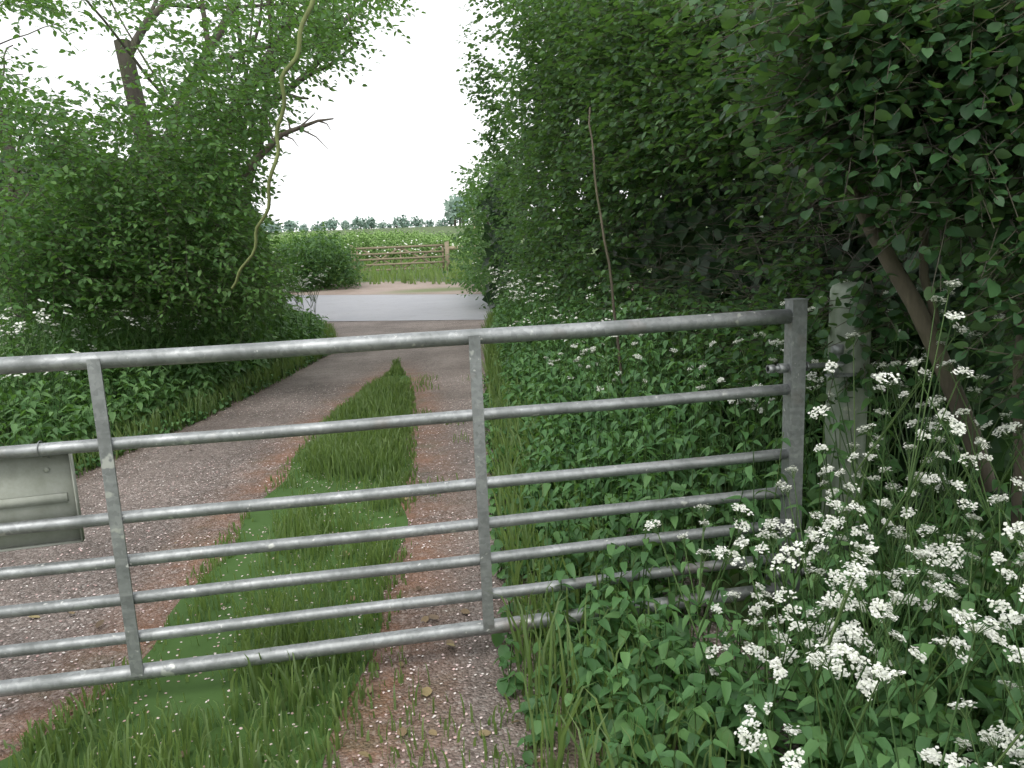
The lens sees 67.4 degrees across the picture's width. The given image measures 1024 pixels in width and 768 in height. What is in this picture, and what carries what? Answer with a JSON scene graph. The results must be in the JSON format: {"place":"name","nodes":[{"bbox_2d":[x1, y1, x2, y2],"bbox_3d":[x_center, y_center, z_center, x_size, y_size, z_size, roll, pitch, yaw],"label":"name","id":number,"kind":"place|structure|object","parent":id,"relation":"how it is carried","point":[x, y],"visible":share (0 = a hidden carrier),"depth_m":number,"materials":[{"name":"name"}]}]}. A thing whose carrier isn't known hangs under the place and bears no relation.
{"place":"outdoors","nodes":[
{"label":"outdoors","id":0,"kind":"place"},
{"bbox_2d":[0,0,661,232],"label":"sky","id":1,"kind":"structure","parent":0,"point":[394,143],"materials":[{"name":"white"}]},
{"bbox_2d":[2,294,676,322],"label":"road","id":2,"kind":"structure","parent":0,"point":[395,307],"depth_m":18.88,"materials":[{"name":"grey asphalt"}]},
{"bbox_2d":[0,320,802,767],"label":"gravel track","id":3,"kind":"structure","parent":0,"point":[348,374],"depth_m":3.92,"materials":[{"name":"gravel"}]},
{"bbox_2d":[0,373,412,767],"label":"grass strip","id":4,"kind":"object","parent":3,"relation":"on","point":[198,688],"depth_m":2.91,"materials":[{"name":"green plant"}]},
{"bbox_2d":[0,375,563,767],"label":"fallen petals","id":5,"kind":"object","parent":3,"relation":"on","point":[389,733],"visible":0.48,"depth_m":3.30,"materials":[{"name":"white plant"}]},
{"bbox_2d":[28,449,543,761],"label":"fallen leaves","id":6,"kind":"object","parent":3,"relation":"on","point":[426,691],"visible":0.5,"depth_m":2.71,"materials":[{"name":"brown plant"}]},
{"bbox_2d":[0,298,856,696],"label":"metal gate","id":7,"kind":"structure","parent":3,"relation":"on","point":[794,366],"depth_m":2.70,"materials":[{"name":"silver metal"}]},
{"bbox_2d":[0,454,84,551],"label":"sign plate","id":8,"kind":"object","parent":7,"relation":"attached to","point":[37,488],"visible":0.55,"depth_m":2.56,"materials":[{"name":"grey metal"}]},
{"bbox_2d":[36,441,49,458],"bbox_3d":[-1.737,0.232,2.463,0.433,0.075,0.084,-4,11,-10],"label":"sign wire","id":9,"kind":"object","parent":7,"relation":"attached to","point":[37,449],"visible":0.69,"depth_m":2.46,"materials":[{"name":"silver metal"}]},
{"bbox_2d":[454,0,1023,442],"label":"hedge","id":10,"kind":"object","parent":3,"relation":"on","point":[638,8],"depth_m":5.90,"materials":[{"name":"green plant"}]},
{"bbox_2d":[0,215,1023,764],"bbox_3d":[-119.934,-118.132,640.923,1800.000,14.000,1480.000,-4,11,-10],"label":"ground","id":11,"kind":"structure","parent":0,"point":[738,605],"depth_m":4.15,"materials":[{"name":"plant"}]},
{"bbox_2d":[0,152,274,309],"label":"leaves","id":12,"kind":"object","parent":11,"relation":"on","point":[252,206],"depth_m":16.69,"materials":[{"name":"green plant"}]},
{"bbox_2d":[0,169,293,317],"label":"leaves","id":13,"kind":"object","parent":11,"relation":"on","point":[165,244],"depth_m":14.92,"materials":[{"name":"green plant"}]},
{"bbox_2d":[0,301,327,463],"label":"verge nettles","id":14,"kind":"object","parent":11,"relation":"on","point":[75,416],"visible":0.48,"depth_m":7.96,"materials":[{"name":"green plant"}]},
{"bbox_2d":[0,0,426,355],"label":"tree","id":15,"kind":"object","parent":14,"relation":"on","point":[68,188],"depth_m":7.51,"materials":[{"name":"green plant"}]},
{"bbox_2d":[231,0,315,288],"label":"vine","id":16,"kind":"object","parent":15,"relation":"attached to","point":[289,66],"visible":1,"depth_m":6.06,"materials":[{"name":"plant"}]},
{"bbox_2d":[239,94,333,180],"bbox_3d":[-2.469,-2.678,8.322,1.078,0.935,0.086,-6,11,-17],"label":"dead limb","id":17,"kind":"object","parent":15,"relation":"attached to","point":[281,136],"visible":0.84,"depth_m":8.30,"materials":[{"name":"brown wood"}]},
{"bbox_2d":[267,228,477,262],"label":"plants","id":18,"kind":"object","parent":11,"relation":"on","point":[368,241],"visible":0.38,"depth_m":43.58,"materials":[{"name":"green plant"}]},
{"bbox_2d":[2,252,767,767],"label":"grass","id":19,"kind":"structure","parent":11,"relation":"on","point":[366,454],"depth_m":2.96,"materials":[{"name":"green plant"}]},
{"bbox_2d":[292,197,502,287],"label":"trunks","id":20,"kind":"object","parent":11,"relation":"on","point":[488,223],"visible":0.12,"depth_m":193.93,"materials":[{"name":"brown plant"}]},
{"bbox_2d":[261,192,488,232],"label":"distant trees","id":21,"kind":"object","parent":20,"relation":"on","point":[402,222],"visible":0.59,"depth_m":361.74,"materials":[{"name":"green plant"}]},
{"bbox_2d":[271,148,524,310],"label":"roadside bush leaves","id":22,"kind":"object","parent":11,"relation":"on","point":[315,254],"visible":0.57,"depth_m":24.23,"materials":[{"name":"green plant"}]},
{"bbox_2d":[350,241,449,271],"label":"wooden field gate","id":23,"kind":"structure","parent":11,"relation":"on","point":[422,257],"depth_m":34.78,"materials":[{"name":"brown wood"}]},
{"bbox_2d":[449,209,479,261],"bbox_3d":[-1.527,-6.630,35.268,2.868,3.100,0.429,-6,11,-19],"label":"log rail barrier","id":24,"kind":"object","parent":11,"relation":"on","point":[452,248],"visible":0.12,"depth_m":35.00,"materials":[{"name":"brown wood"}]},
{"bbox_2d":[285,281,722,294],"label":"layby gravel","id":25,"kind":"structure","parent":11,"relation":"on","point":[394,288],"depth_m":24.59,"materials":[{"name":"beige gravel"}]},
{"bbox_2d":[0,264,1023,767],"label":"plants","id":26,"kind":"object","parent":11,"relation":"on","point":[910,542],"visible":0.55,"depth_m":2.47,"materials":[{"name":"green plant"}]},
{"bbox_2d":[74,268,1023,767],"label":"verge nettle leaves","id":27,"kind":"object","parent":11,"relation":"on","point":[654,556],"visible":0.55,"depth_m":2.87,"materials":[{"name":"green plant"}]},
{"bbox_2d":[0,235,1023,767],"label":"cow parsley","id":28,"kind":"object","parent":27,"relation":"on","point":[932,755],"depth_m":2.15,"materials":[{"name":"white plant"}]},
{"bbox_2d":[476,2,1023,559],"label":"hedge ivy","id":29,"kind":"object","parent":11,"relation":"on","point":[996,444],"visible":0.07,"depth_m":5.62,"materials":[{"name":"green plant"}]},
{"bbox_2d":[588,0,1023,534],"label":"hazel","id":30,"kind":"object","parent":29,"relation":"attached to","point":[888,105],"depth_m":2.24,"materials":[{"name":"green plant"}]},
{"bbox_2d":[819,282,872,605],"bbox_3d":[1.359,0.412,3.154,0.166,1.646,0.156,-4,11,-10],"label":"hinge post","id":31,"kind":"object","parent":11,"relation":"on","point":[837,317],"visible":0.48,"depth_m":3.03,"materials":[{"name":"grey wood"}]}
]}

